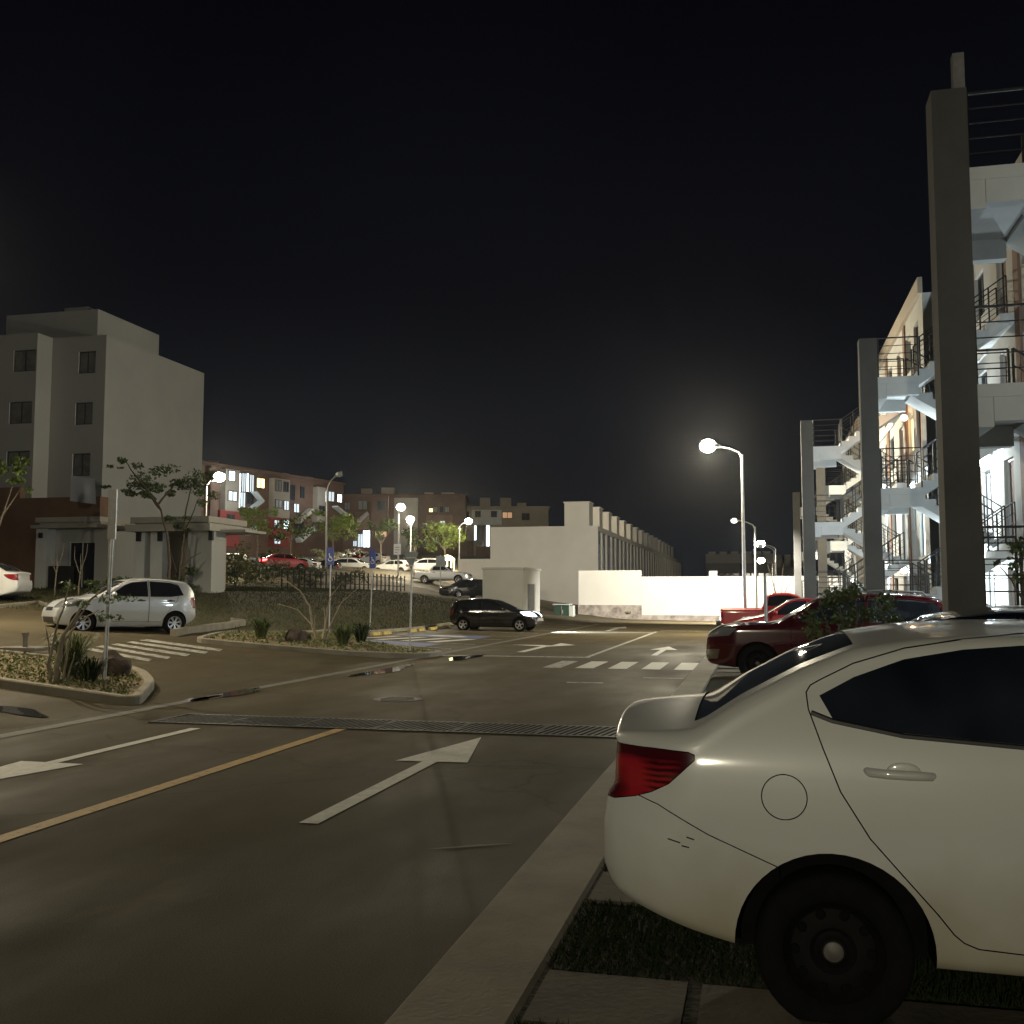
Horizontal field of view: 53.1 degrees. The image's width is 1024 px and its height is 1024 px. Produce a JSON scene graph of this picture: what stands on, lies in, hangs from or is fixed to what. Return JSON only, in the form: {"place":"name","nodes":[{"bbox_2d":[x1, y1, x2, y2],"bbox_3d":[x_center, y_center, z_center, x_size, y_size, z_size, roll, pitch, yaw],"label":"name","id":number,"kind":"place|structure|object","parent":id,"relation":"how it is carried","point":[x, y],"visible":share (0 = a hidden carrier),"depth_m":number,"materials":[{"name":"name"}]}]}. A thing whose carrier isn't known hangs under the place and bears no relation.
{"place":"outdoors","nodes":[
{"label":"outdoors","id":0,"kind":"place"},
{"bbox_2d":[0,650,143,694],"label":"planting bed","id":1,"kind":"object","parent":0,"point":[132,689],"visible":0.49,"depth_m":17.25,"materials":[{"name":"brown plant"}]},
{"bbox_2d":[35,632,110,676],"bbox_3d":[-7.559,2.425,17.415,1.481,0.740,1.516,-1,-5,14],"label":"strappy plant","id":2,"kind":"object","parent":1,"relation":"on","point":[77,648],"visible":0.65,"depth_m":17.30,"materials":[{"name":"green plant"}]},
{"bbox_2d":[67,655,112,681],"bbox_3d":[-6.985,2.606,16.974,0.916,0.415,0.931,-1,-5,14],"label":"strappy plant","id":3,"kind":"object","parent":1,"relation":"on","point":[88,669],"visible":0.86,"depth_m":16.90,"materials":[{"name":"green plant"}]},
{"bbox_2d":[45,580,137,682],"bbox_3d":[-6.944,2.017,16.666,1.366,1.830,0.959,-1,-5,14],"label":"leaning shrub","id":4,"kind":"object","parent":1,"relation":"on","point":[62,641],"visible":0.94,"depth_m":16.60,"materials":[{"name":"green plant"}]},
{"bbox_2d":[102,489,117,681],"bbox_3d":[-6.772,1.332,17.247,0.209,3.428,0.099,-1,-5,14],"label":"street sign","id":5,"kind":"object","parent":1,"relation":"on","point":[112,515],"visible":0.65,"depth_m":17.27,"materials":[{"name":"grey metal"}]},
{"bbox_2d":[97,649,131,676],"bbox_3d":[-7.101,2.694,18.176,0.697,0.504,0.547,-3,-6,35],"label":"rock","id":6,"kind":"object","parent":1,"relation":"on","point":[118,664],"visible":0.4,"depth_m":18.01,"materials":[{"name":"brown stone"}]},
{"bbox_2d":[0,601,409,733],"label":"side street","id":7,"kind":"structure","parent":0,"point":[225,669],"depth_m":21.81,"materials":[{"name":"grey asphalt"}]},
{"bbox_2d":[0,562,31,599],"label":"saloon car","id":8,"kind":"object","parent":7,"relation":"on","point":[15,582],"visible":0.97,"depth_m":36.24,"materials":[{"name":"white metal"}]},
{"bbox_2d":[0,706,48,716],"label":"puddle","id":9,"kind":"object","parent":7,"relation":"on","point":[19,710],"visible":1,"depth_m":14.19,"materials":[{"name":"black liquid"}]},
{"bbox_2d":[0,632,57,651],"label":"stand pipe","id":10,"kind":"object","parent":7,"relation":"on","point":[25,647],"visible":0.97,"depth_m":20.58,"materials":[{"name":"concrete"}]},
{"bbox_2d":[42,578,195,632],"bbox_3d":[-10.756,2.568,28.201,3.818,1.530,1.911,5,-7,-39],"label":"hatchback car","id":11,"kind":"object","parent":7,"relation":"on","point":[167,605],"visible":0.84,"depth_m":27.75,"materials":[{"name":"silver metal"}]},
{"bbox_2d":[87,639,221,660],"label":"crosswalk","id":12,"kind":"structure","parent":7,"relation":"on","point":[158,650],"depth_m":23.77,"materials":[{"name":"paint"}]},
{"bbox_2d":[170,618,245,635],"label":"kerb","id":13,"kind":"structure","parent":7,"relation":"on","point":[231,623],"depth_m":30.56,"materials":[{"name":"concrete"}]},
{"bbox_2d":[0,575,461,631],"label":"lawn","id":14,"kind":"structure","parent":0,"point":[272,616],"depth_m":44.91,"materials":[{"name":"green plant"}]},
{"bbox_2d":[0,456,33,524],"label":"young tree","id":15,"kind":"object","parent":14,"relation":"on","point":[18,469],"visible":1,"depth_m":38.08,"materials":[{"name":"green plant"}]},
{"bbox_2d":[101,457,190,579],"bbox_3d":[-15.768,0.661,43.956,3.644,5.933,3.226,-1,-5,14],"label":"flat crowned tree","id":16,"kind":"object","parent":14,"relation":"on","point":[146,485],"visible":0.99,"depth_m":43.68,"materials":[{"name":"green plant"}]},
{"bbox_2d":[164,468,220,580],"bbox_3d":[-14.042,0.874,44.654,2.813,5.525,1.869,-2,-5,23],"label":"flat crowned tree","id":17,"kind":"object","parent":14,"relation":"on","point":[196,482],"visible":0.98,"depth_m":44.52,"materials":[{"name":"green plant"}]},
{"bbox_2d":[226,541,257,584],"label":"shrub","id":18,"kind":"object","parent":14,"relation":"on","point":[235,561],"visible":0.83,"depth_m":65.82,"materials":[{"name":"green plant"}]},
{"bbox_2d":[251,559,289,583],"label":"hedge","id":19,"kind":"object","parent":14,"relation":"on","point":[272,575],"visible":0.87,"depth_m":70.74,"materials":[{"name":"green plant"}]},
{"bbox_2d":[285,564,326,587],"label":"hedge","id":20,"kind":"object","parent":14,"relation":"on","point":[311,569],"visible":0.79,"depth_m":70.57,"materials":[{"name":"green plant"}]},
{"bbox_2d":[281,570,404,590],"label":"iron fence","id":21,"kind":"object","parent":14,"relation":"on","point":[346,575],"visible":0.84,"depth_m":68.57,"materials":[{"name":"black metal"}]},
{"bbox_2d":[0,619,722,1023],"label":"road","id":22,"kind":"structure","parent":0,"point":[242,893],"depth_m":7.14,"materials":[{"name":"grey asphalt"}]},
{"bbox_2d":[0,728,199,778],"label":"lane arrow","id":23,"kind":"object","parent":22,"relation":"on","point":[18,768],"visible":1,"depth_m":10.08,"materials":[{"name":"white paint"}]},
{"bbox_2d":[0,729,344,841],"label":"line","id":24,"kind":"object","parent":22,"relation":"on","point":[45,824],"visible":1,"depth_m":8.70,"materials":[{"name":"yellow paint"}]},
{"bbox_2d":[0,624,598,737],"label":"gutter","id":25,"kind":"object","parent":22,"relation":"on","point":[104,716],"visible":0.95,"depth_m":15.55,"materials":[{"name":"grey concrete"}]},
{"bbox_2d":[148,713,616,737],"bbox_3d":[-1.621,2.727,13.124,6.260,0.014,0.960,-1,-5,14],"label":"drain grate","id":26,"kind":"object","parent":22,"relation":"on","point":[441,726],"visible":0.96,"depth_m":13.06,"materials":[{"name":"metal"}]},
{"bbox_2d":[299,737,480,823],"bbox_3d":[-0.933,2.460,9.754,0.740,0.001,4.650,-1,-5,14],"label":"lane arrow","id":27,"kind":"object","parent":22,"relation":"on","point":[461,752],"visible":1,"depth_m":9.91,"materials":[{"name":"white paint"}]},
{"bbox_2d":[576,661,698,669],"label":"crosswalk","id":28,"kind":"structure","parent":22,"relation":"on","point":[652,665],"depth_m":24.02,"materials":[{"name":"white paint"}]},
{"bbox_2d":[250,561,626,623],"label":"cross road","id":29,"kind":"structure","parent":0,"point":[546,613],"depth_m":88.45,"materials":[{"name":"grey asphalt"}]},
{"bbox_2d":[311,509,361,546],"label":"street tree","id":30,"kind":"object","parent":29,"relation":"on","point":[343,522],"visible":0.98,"depth_m":104.18,"materials":[{"name":"green plant"}]},
{"bbox_2d":[335,557,368,567],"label":"sport utility car","id":31,"kind":"object","parent":29,"relation":"on","point":[350,561],"visible":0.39,"depth_m":111.29,"materials":[{"name":"metal"}]},
{"bbox_2d":[376,560,410,570],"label":"hatchback car","id":32,"kind":"object","parent":29,"relation":"on","point":[391,564],"visible":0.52,"depth_m":109.17,"materials":[{"name":"metal"}]},
{"bbox_2d":[413,565,472,582],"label":"pickup truck","id":33,"kind":"object","parent":29,"relation":"on","point":[448,573],"visible":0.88,"depth_m":93.18,"materials":[{"name":"silver metal"}]},
{"bbox_2d":[439,579,482,597],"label":"hatchback car","id":34,"kind":"object","parent":29,"relation":"on","point":[472,588],"visible":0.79,"depth_m":76.26,"materials":[{"name":"metal"}]},
{"bbox_2d":[212,555,676,632],"bbox_3d":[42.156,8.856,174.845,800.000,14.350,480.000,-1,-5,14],"label":"ground","id":35,"kind":"structure","parent":0,"point":[546,603],"depth_m":90.98,"materials":[{"name":"soil"}]},
{"bbox_2d":[0,650,153,704],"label":"kerb","id":36,"kind":"structure","parent":35,"relation":"on","point":[142,693],"depth_m":15.90,"materials":[{"name":"concrete"}]},
{"bbox_2d":[0,307,203,587],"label":"apartment building","id":37,"kind":"structure","parent":35,"relation":"on","point":[88,392],"depth_m":53.29,"materials":[{"name":"grey paint"}]},
{"bbox_2d":[10,401,31,423],"bbox_3d":[-25.160,-5.084,52.566,1.373,1.136,0.050,-1,-5,14],"label":"window","id":38,"kind":"structure","parent":37,"relation":"in","point":[20,412],"depth_m":52.58,"materials":[{"name":"grey glass"}]},
{"bbox_2d":[14,349,35,371],"bbox_3d":[-25.041,-7.779,52.753,1.351,1.130,0.050,-1,-5,14],"label":"window","id":39,"kind":"structure","parent":37,"relation":"in","point":[24,360],"depth_m":52.77,"materials":[{"name":"grey glass"}]},
{"bbox_2d":[73,453,89,475],"bbox_3d":[-22.160,-2.429,52.815,1.061,1.163,0.050,-1,-5,14],"label":"window","id":40,"kind":"structure","parent":37,"relation":"in","point":[81,462],"depth_m":52.84,"materials":[{"name":"grey glass"}]},
{"bbox_2d":[30,516,133,588],"bbox_3d":[-20.718,2.149,49.361,3.594,3.648,2.900,-1,-5,14],"label":"entrance lobby","id":41,"kind":"object","parent":37,"relation":"attached to","point":[54,535],"visible":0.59,"depth_m":48.60,"materials":[{"name":"grey paint"}]},
{"bbox_2d":[69,541,94,587],"bbox_3d":[-20.474,2.572,48.809,1.423,2.317,0.050,-1,-5,14],"label":"glass door","id":42,"kind":"structure","parent":41,"relation":"in","point":[87,572],"depth_m":48.83,"materials":[{"name":"black glass"}]},
{"bbox_2d":[70,475,95,503],"bbox_3d":[-21.053,-1.094,50.280,1.441,1.460,0.117,-1,-5,14],"label":"hanging sheet","id":43,"kind":"object","parent":37,"relation":"hanging from","point":[82,490],"visible":1,"depth_m":50.26,"materials":[{"name":"white fabric"}]},
{"bbox_2d":[76,402,92,424],"bbox_3d":[-22.100,-5.084,53.013,1.040,1.160,0.050,-1,-5,14],"label":"window","id":44,"kind":"structure","parent":37,"relation":"in","point":[84,411],"depth_m":53.03,"materials":[{"name":"grey glass"}]},
{"bbox_2d":[79,351,95,373],"bbox_3d":[-22.015,-7.758,53.207,1.018,1.158,0.050,-1,-5,14],"label":"window","id":45,"kind":"structure","parent":37,"relation":"in","point":[87,363],"depth_m":53.23,"materials":[{"name":"grey glass"}]},
{"bbox_2d":[125,516,265,592],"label":"entrance portico","id":46,"kind":"structure","parent":35,"relation":"on","point":[206,536],"depth_m":46.51,"materials":[{"name":"concrete"}]},
{"bbox_2d":[237,506,278,561],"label":"street tree","id":47,"kind":"object","parent":35,"relation":"on","point":[254,513],"visible":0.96,"depth_m":96.01,"materials":[{"name":"green plant"}]},
{"bbox_2d":[201,461,347,555],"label":"apartment building","id":48,"kind":"structure","parent":35,"relation":"on","point":[287,495],"depth_m":138.52,"materials":[{"name":"red"}]},
{"bbox_2d":[259,553,308,569],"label":"saloon car","id":49,"kind":"object","parent":35,"relation":"on","point":[293,561],"visible":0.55,"depth_m":91.94,"materials":[{"name":"metal"}]},
{"bbox_2d":[270,512,317,554],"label":"street tree","id":50,"kind":"object","parent":35,"relation":"on","point":[281,524],"visible":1,"depth_m":104.09,"materials":[{"name":"green plant"}]},
{"bbox_2d":[197,629,441,657],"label":"kerb","id":51,"kind":"structure","parent":35,"relation":"on","point":[204,639],"depth_m":26.49,"materials":[{"name":"concrete"}]},
{"bbox_2d":[206,630,433,652],"bbox_3d":[-5.778,3.922,32.270,6.123,0.487,11.531,1,-5,-8],"label":"planting bed","id":52,"kind":"object","parent":51,"relation":"in","point":[284,643],"visible":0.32,"depth_m":27.82,"materials":[{"name":"brown plant"}]},
{"bbox_2d":[244,617,277,638],"bbox_3d":[-6.914,3.171,28.014,1.104,0.591,1.210,-3,-6,35],"label":"strappy plant","id":53,"kind":"object","parent":52,"relation":"on","point":[261,628],"visible":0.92,"depth_m":27.90,"materials":[{"name":"green plant"}]},
{"bbox_2d":[279,577,358,640],"bbox_3d":[-5.779,2.909,29.883,2.333,1.999,1.170,-1,-5,14],"label":"bare shrub","id":54,"kind":"object","parent":52,"relation":"on","point":[324,637],"visible":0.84,"depth_m":29.66,"materials":[{"name":"brown plant"}]},
{"bbox_2d":[325,624,357,645],"bbox_3d":[-4.713,3.401,28.343,1.223,0.592,1.363,1,-5,-11],"label":"strappy plant","id":55,"kind":"object","parent":52,"relation":"on","point":[343,637],"visible":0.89,"depth_m":28.17,"materials":[{"name":"green plant"}]},
{"bbox_2d":[342,622,381,642],"bbox_3d":[-4.492,3.575,30.411,1.382,0.593,1.237,-1,-5,14],"label":"strappy plant","id":56,"kind":"object","parent":52,"relation":"on","point":[362,632],"visible":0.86,"depth_m":30.17,"materials":[{"name":"green plant"}]},
{"bbox_2d":[404,552,418,650],"bbox_3d":[-2.780,2.567,28.170,0.448,2.935,0.118,-1,-5,14],"label":"give way sign","id":57,"kind":"object","parent":52,"relation":"on","point":[411,557],"visible":0.85,"depth_m":28.22,"materials":[{"name":"grey metal"}]},
{"bbox_2d":[366,517,399,563],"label":"street tree","id":58,"kind":"object","parent":35,"relation":"on","point":[387,523],"visible":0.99,"depth_m":120.02,"materials":[{"name":"green plant"}]},
{"bbox_2d":[343,488,468,555],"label":"apartment building","id":59,"kind":"structure","parent":35,"relation":"on","point":[366,505],"depth_m":166.61,"materials":[{"name":"brown"}]},
{"bbox_2d":[400,525,422,551],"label":"street tree","id":60,"kind":"object","parent":35,"relation":"on","point":[416,543],"visible":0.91,"depth_m":128.02,"materials":[{"name":"green plant"}]},
{"bbox_2d":[419,520,467,555],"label":"street tree","id":61,"kind":"object","parent":35,"relation":"on","point":[449,532],"visible":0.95,"depth_m":126.87,"materials":[{"name":"green plant"}]},
{"bbox_2d":[467,498,549,555],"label":"apartment building","id":62,"kind":"structure","parent":35,"relation":"on","point":[485,516],"depth_m":172.84,"materials":[{"name":"brown"}]},
{"bbox_2d":[481,567,540,612],"bbox_3d":[0.010,5.049,64.603,2.670,2.997,5.160,-1,-5,14],"label":"utility hut","id":63,"kind":"object","parent":35,"relation":"on","point":[518,587],"visible":0.78,"depth_m":62.32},
{"bbox_2d":[458,501,607,604],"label":"terraced house","id":64,"kind":"structure","parent":35,"relation":"on","point":[560,557],"depth_m":95.34,"materials":[{"name":"grey paint"}]},
{"bbox_2d":[385,656,717,1023],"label":"kerb","id":65,"kind":"structure","parent":35,"relation":"on","point":[490,966],"depth_m":4.97,"materials":[{"name":"concrete"}]},
{"bbox_2d":[552,604,574,615],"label":"transformer box","id":66,"kind":"object","parent":35,"relation":"on","point":[565,609],"visible":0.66,"depth_m":66.79,"materials":[{"name":"metal"}]},
{"bbox_2d":[593,507,616,569],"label":"terraced house","id":67,"kind":"structure","parent":35,"relation":"on","point":[612,536],"depth_m":104.18,"materials":[{"name":"grey paint"}]},
{"bbox_2d":[603,512,624,569],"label":"terraced house","id":68,"kind":"structure","parent":35,"relation":"on","point":[620,543],"depth_m":110.48,"materials":[{"name":"grey paint"}]},
{"bbox_2d":[611,516,631,569],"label":"terraced house","id":69,"kind":"structure","parent":35,"relation":"on","point":[628,542],"depth_m":116.77,"materials":[{"name":"grey paint"}]},
{"bbox_2d":[619,520,637,569],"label":"terraced house","id":70,"kind":"structure","parent":35,"relation":"on","point":[622,527],"depth_m":123.10,"materials":[{"name":"grey paint"}]},
{"bbox_2d":[626,524,643,576],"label":"terraced house","id":71,"kind":"structure","parent":35,"relation":"on","point":[629,531],"depth_m":129.38,"materials":[{"name":"grey paint"}]},
{"bbox_2d":[633,527,649,576],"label":"terraced house","id":72,"kind":"structure","parent":35,"relation":"on","point":[646,551],"depth_m":135.63,"materials":[{"name":"grey paint"}]},
{"bbox_2d":[578,570,841,620],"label":"boundary wall","id":73,"kind":"structure","parent":35,"relation":"on","point":[619,594],"depth_m":73.16,"materials":[{"name":"stone"}]},
{"bbox_2d":[706,551,740,575],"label":"apartment building","id":74,"kind":"structure","parent":35,"relation":"on","point":[723,563],"depth_m":206.11,"materials":[{"name":"grey"}]},
{"bbox_2d":[745,551,772,575],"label":"apartment building","id":75,"kind":"structure","parent":35,"relation":"on","point":[763,569],"depth_m":204.34,"materials":[{"name":"grey"}]},
{"bbox_2d":[772,555,802,575],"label":"apartment building","id":76,"kind":"structure","parent":35,"relation":"on","point":[787,567],"depth_m":203.49,"materials":[{"name":"grey"}]},
{"bbox_2d":[793,469,853,597],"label":"stair tower","id":77,"kind":"structure","parent":35,"relation":"on","point":[797,536],"depth_m":61.14,"materials":[{"name":"concrete"}]},
{"bbox_2d":[816,457,863,597],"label":"stair tower","id":78,"kind":"structure","parent":35,"relation":"on","point":[825,547],"depth_m":48.84,"materials":[{"name":"concrete"}]},
{"bbox_2d":[800,407,905,597],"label":"stair tower","id":79,"kind":"structure","parent":35,"relation":"on","point":[812,460],"depth_m":35.84,"materials":[{"name":"concrete"}]},
{"bbox_2d":[857,275,1018,604],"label":"stair tower","id":80,"kind":"structure","parent":35,"relation":"on","point":[878,394],"depth_m":24.28,"materials":[{"name":"paint"}]},
{"bbox_2d":[926,52,1023,611],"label":"stair tower","id":81,"kind":"structure","parent":35,"relation":"on","point":[976,215],"depth_m":12.20,"materials":[{"name":"concrete"}]},
{"bbox_2d":[973,153,1023,605],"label":"apartment building","id":82,"kind":"structure","parent":35,"relation":"on","point":[1002,476],"depth_m":25.34,"materials":[{"name":"grey paint"}]},
{"bbox_2d":[985,470,991,515],"bbox_3d":[12.708,-0.506,27.152,0.050,1.200,1.100,-1,-5,14],"label":"window","id":83,"kind":"structure","parent":82,"relation":"in","point":[988,474],"depth_m":27.52,"materials":[{"name":"grey glass"}]},
{"bbox_2d":[999,260,1005,312],"bbox_3d":[12.122,-5.585,25.120,0.050,2.100,1.000,-1,-5,14],"label":"door","id":84,"kind":"structure","parent":82,"relation":"in","point":[1002,266],"depth_m":25.51,"materials":[{"name":"brown wood"}]},
{"bbox_2d":[1007,458,1014,541],"bbox_3d":[12.122,-0.252,24.694,0.050,2.100,1.000,-1,-5,14],"label":"door","id":85,"kind":"structure","parent":82,"relation":"in","point":[1010,465],"depth_m":25.06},
{"bbox_2d":[367,621,598,652],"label":"parking lot","id":86,"kind":"structure","parent":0,"point":[494,633],"depth_m":41.54,"materials":[{"name":"grey asphalt"}]},
{"bbox_2d":[370,634,490,645],"bbox_3d":[-3.225,4.471,36.331,3.000,0.193,8.400,-1,-5,14],"label":"access bay","id":87,"kind":"object","parent":86,"relation":"on","point":[412,643],"visible":0.8,"depth_m":33.99,"materials":[{"name":"blue paint"}]},
{"bbox_2d":[449,598,542,631],"bbox_3d":[-0.707,4.618,46.128,4.098,1.450,1.949,-1,-5,16],"label":"hatchback car","id":88,"kind":"object","parent":86,"relation":"on","point":[474,613],"visible":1,"depth_m":45.46,"materials":[{"name":"black metal"}]},
{"bbox_2d":[0,0,1023,575],"label":"sky","id":89,"kind":"structure","parent":0,"point":[530,252],"materials":[{"name":"black"}]},
{"bbox_2d":[511,665,1023,1023],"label":"verge","id":90,"kind":"structure","parent":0,"point":[692,1005],"depth_m":4.51,"materials":[{"name":"green plant"}]},
{"bbox_2d":[731,518,757,607],"bbox_3d":[13.644,3.479,59.886,1.588,6.291,0.400,-1,-5,14],"label":"street lamp","id":91,"kind":"object","parent":90,"relation":"on","point":[734,520],"visible":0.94,"depth_m":59.77,"materials":[{"name":"white metal"}]},
{"bbox_2d":[716,593,800,624],"bbox_3d":[10.734,4.014,40.011,5.360,1.719,2.043,-1,-5,14],"label":"pickup truck","id":92,"kind":"object","parent":90,"relation":"on","point":[729,615],"visible":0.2,"depth_m":39.50,"materials":[{"name":"red metal"}]},
{"bbox_2d":[521,666,1023,1023],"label":"paving slabs","id":93,"kind":"structure","parent":90,"relation":"on","point":[578,997],"depth_m":4.07,"materials":[{"name":"grey concrete"}]},
{"bbox_2d":[699,439,746,617],"bbox_3d":[8.835,1.046,42.522,1.963,8.257,0.537,-2,-5,19],"label":"street lamp","id":94,"kind":"object","parent":93,"relation":"on","point":[708,445],"visible":0.95,"depth_m":42.34,"materials":[{"name":"white metal"}]},
{"bbox_2d":[604,619,1023,1023],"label":"saloon car","id":95,"kind":"object","parent":93,"relation":"on","point":[830,827],"visible":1,"depth_m":3.99,"materials":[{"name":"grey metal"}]},
{"bbox_2d":[733,598,816,622],"bbox_3d":[8.519,3.316,30.284,4.299,1.560,1.996,-1,-5,14],"label":"saloon car","id":96,"kind":"object","parent":90,"relation":"on","point":[783,609],"visible":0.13,"depth_m":29.69,"materials":[{"name":"red metal"}]},
{"bbox_2d":[706,589,942,673],"bbox_3d":[6.165,2.391,19.937,4.650,1.753,2.036,-1,-5,14],"label":"sport utility car","id":97,"kind":"object","parent":90,"relation":"on","point":[744,646],"visible":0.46,"depth_m":19.31,"materials":[{"name":"red metal"}]},
{"bbox_2d":[800,582,904,640],"bbox_3d":[5.239,2.014,15.777,1.813,1.866,1.006,1,-5,-16],"label":"shrub","id":98,"kind":"object","parent":90,"relation":"on","point":[831,600],"visible":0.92,"depth_m":15.67,"materials":[{"name":"green plant"}]},
{"bbox_2d":[907,606,1023,621],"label":"hatchback car","id":99,"kind":"object","parent":90,"relation":"on","point":[1000,612],"visible":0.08,"depth_m":8.70,"materials":[{"name":"metal"}]},
{"bbox_2d":[993,539,1023,602],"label":"young tree","id":100,"kind":"object","parent":90,"relation":"on","point":[1015,547],"visible":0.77,"depth_m":13.54,"materials":[{"name":"green plant"}]},
{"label":"footpath","id":101,"kind":"structure","parent":0,"visible":0},
{"bbox_2d":[842,417,863,586],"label":"apartment building","id":102,"kind":"structure","parent":101,"relation":"on","point":[848,553],"depth_m":60.10,"materials":[{"name":"grey"}]},
{"bbox_2d":[879,277,940,594],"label":"apartment building","id":103,"kind":"structure","parent":101,"relation":"on","point":[910,426],"depth_m":35.28,"materials":[{"name":"grey paint"}]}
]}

